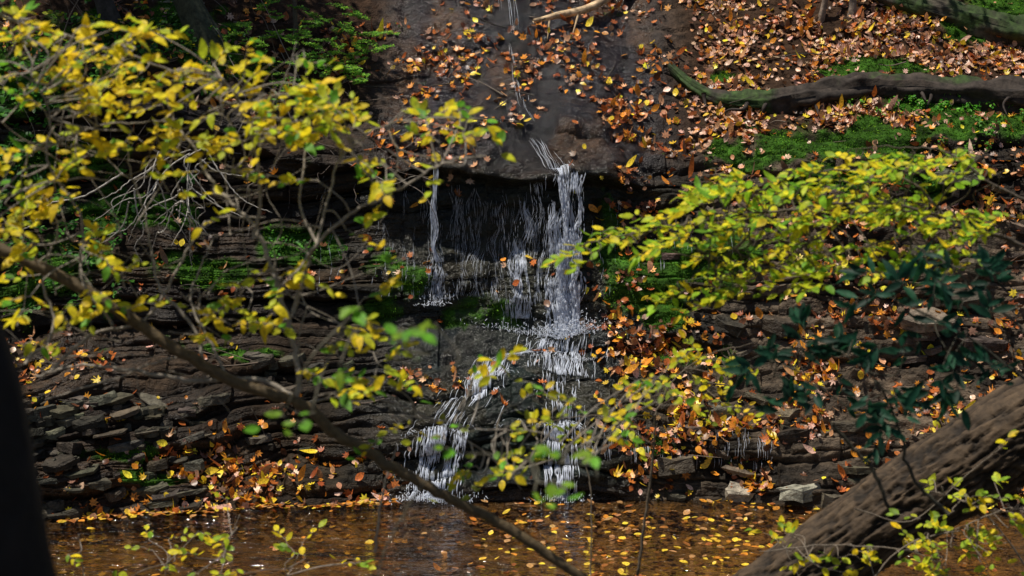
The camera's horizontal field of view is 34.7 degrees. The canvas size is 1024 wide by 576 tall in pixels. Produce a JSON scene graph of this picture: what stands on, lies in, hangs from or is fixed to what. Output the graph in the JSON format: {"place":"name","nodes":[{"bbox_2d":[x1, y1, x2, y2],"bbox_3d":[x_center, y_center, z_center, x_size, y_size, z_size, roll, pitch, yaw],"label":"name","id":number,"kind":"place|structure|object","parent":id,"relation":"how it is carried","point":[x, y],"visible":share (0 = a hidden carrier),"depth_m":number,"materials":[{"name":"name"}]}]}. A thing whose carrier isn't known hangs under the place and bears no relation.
{"place":"outdoors","nodes":[
{"label":"outdoors","id":0,"kind":"place"},
{"bbox_2d":[0,0,1023,575],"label":"rocky hillside ground","id":1,"kind":"structure","parent":0,"point":[498,178],"depth_m":17.62,"materials":[{"name":"brown soil"}]},
{"bbox_2d":[0,316,56,575],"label":"tree trunk","id":2,"kind":"object","parent":1,"relation":"on","point":[25,549],"visible":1,"depth_m":2.44,"materials":[{"name":"black plant"}]},
{"bbox_2d":[94,0,120,29],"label":"birch tree","id":3,"kind":"object","parent":1,"relation":"on","point":[107,10],"visible":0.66,"depth_m":18.57,"materials":[{"name":"black plant"}]},
{"bbox_2d":[22,149,271,269],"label":"dead twigs","id":4,"kind":"object","parent":1,"relation":"on","point":[188,178],"visible":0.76,"depth_m":10.01,"materials":[{"name":"wood"}]},
{"bbox_2d":[25,351,354,520],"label":"slate rocks","id":5,"kind":"object","parent":1,"relation":"on","point":[67,412],"visible":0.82,"depth_m":16.52,"materials":[{"name":"grey stone"}]},
{"bbox_2d":[173,0,223,53],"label":"maple tree","id":6,"kind":"object","parent":1,"relation":"on","point":[195,16],"visible":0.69,"depth_m":18.52,"materials":[{"name":"black plant"}]},
{"bbox_2d":[222,0,399,91],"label":"hemlock sapling","id":7,"kind":"object","parent":1,"relation":"on","point":[289,38],"visible":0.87,"depth_m":18.55,"materials":[{"name":"green plant"}]},
{"bbox_2d":[0,0,700,575],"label":"yellow leaved shrub","id":8,"kind":"object","parent":1,"relation":"on","point":[262,106],"visible":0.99,"depth_m":5.05,"materials":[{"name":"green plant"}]},
{"bbox_2d":[244,306,631,575],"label":"green leaved sapling","id":9,"kind":"object","parent":1,"relation":"on","point":[552,490],"visible":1,"depth_m":3.29,"materials":[{"name":"green plant"}]},
{"bbox_2d":[0,0,1023,523],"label":"fallen leaves litter","id":10,"kind":"object","parent":1,"relation":"on","point":[728,136],"visible":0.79,"depth_m":17.94,"materials":[{"name":"orange plant"}]},
{"bbox_2d":[0,0,1023,316],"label":"green undergrowth","id":11,"kind":"object","parent":1,"relation":"on","point":[154,48],"visible":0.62,"depth_m":17.91,"materials":[{"name":"green plant"}]},
{"bbox_2d":[0,0,1023,485],"bbox_3d":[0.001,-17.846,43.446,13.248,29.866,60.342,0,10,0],"label":"moss patches","id":12,"kind":"object","parent":1,"relation":"on","point":[584,236],"visible":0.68,"depth_m":17.91,"materials":[{"name":"green plant"}]},
{"bbox_2d":[51,509,987,575],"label":"sunken leaves","id":13,"kind":"object","parent":1,"relation":"on","point":[452,540],"visible":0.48,"depth_m":16.08,"materials":[{"name":"brown plant"}]},
{"bbox_2d":[58,0,1023,457],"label":"fallen sticks","id":14,"kind":"object","parent":1,"relation":"on","point":[512,120],"visible":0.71,"depth_m":18.52,"materials":[{"name":"brown wood"}]},
{"bbox_2d":[65,429,1023,575],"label":"yellow sprouts shrub","id":15,"kind":"object","parent":1,"relation":"on","point":[913,544],"visible":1,"depth_m":6.75,"materials":[{"name":"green plant"}]},
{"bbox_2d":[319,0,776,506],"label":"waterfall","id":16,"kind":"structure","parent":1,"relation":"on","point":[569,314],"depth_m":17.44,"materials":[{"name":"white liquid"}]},
{"bbox_2d":[532,0,610,40],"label":"dead branch","id":17,"kind":"object","parent":1,"relation":"on","point":[587,8],"visible":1,"depth_m":19.69,"materials":[{"name":"beige wood"}]},
{"bbox_2d":[494,329,764,575],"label":"witch hazel shrub","id":18,"kind":"object","parent":1,"relation":"on","point":[696,378],"visible":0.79,"depth_m":7.25,"materials":[{"name":"yellow plant"}]},
{"bbox_2d":[540,145,1023,325],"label":"beech branch","id":19,"kind":"object","parent":1,"relation":"on","point":[803,266],"visible":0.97,"depth_m":5.98,"materials":[{"name":"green plant"}]},
{"bbox_2d":[816,0,827,23],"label":"young maple tree","id":20,"kind":"object","parent":1,"relation":"on","point":[822,12],"visible":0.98,"depth_m":19.96,"materials":[{"name":"brown plant"}]},
{"bbox_2d":[657,154,1023,516],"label":"ledge rocks","id":21,"kind":"object","parent":1,"relation":"on","point":[788,433],"visible":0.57,"depth_m":17.29,"materials":[{"name":"grey stone"}]},
{"bbox_2d":[658,55,1023,118],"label":"mossy tree root","id":22,"kind":"object","parent":1,"relation":"on","point":[1004,92],"visible":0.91,"depth_m":18.83,"materials":[{"name":"brown plant"}]},
{"bbox_2d":[847,0,856,18],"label":"young maple tree","id":23,"kind":"object","parent":1,"relation":"on","point":[852,8],"visible":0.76,"depth_m":19.97,"materials":[{"name":"brown plant"}]},
{"bbox_2d":[705,168,1008,502],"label":"pale boulders","id":24,"kind":"object","parent":1,"relation":"on","point":[736,492],"visible":0.55,"depth_m":17.23,"materials":[{"name":"grey stone"}]},
{"bbox_2d":[721,240,1023,515],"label":"rhododendron shrub","id":25,"kind":"object","parent":1,"relation":"on","point":[909,396],"visible":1,"depth_m":5.46,"materials":[{"name":"green plant"}]},
{"bbox_2d":[732,374,1023,575],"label":"fallen tree trunk","id":26,"kind":"object","parent":1,"relation":"on","point":[952,449],"visible":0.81,"depth_m":8.13,"materials":[{"name":"wood"}]},
{"bbox_2d":[872,0,1023,46],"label":"rotting log","id":27,"kind":"object","parent":1,"relation":"on","point":[988,25],"visible":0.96,"depth_m":19.75,"materials":[{"name":"wood"}]},
{"bbox_2d":[46,499,1023,575],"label":"pool water","id":28,"kind":"structure","parent":0,"point":[494,538],"depth_m":15.42,"materials":[{"name":"brown liquid"}]},
{"bbox_2d":[52,495,996,575],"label":"floating leaves","id":29,"kind":"object","parent":28,"relation":"on","point":[359,502],"visible":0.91,"depth_m":15.95,"materials":[{"name":"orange plant"}]}
]}

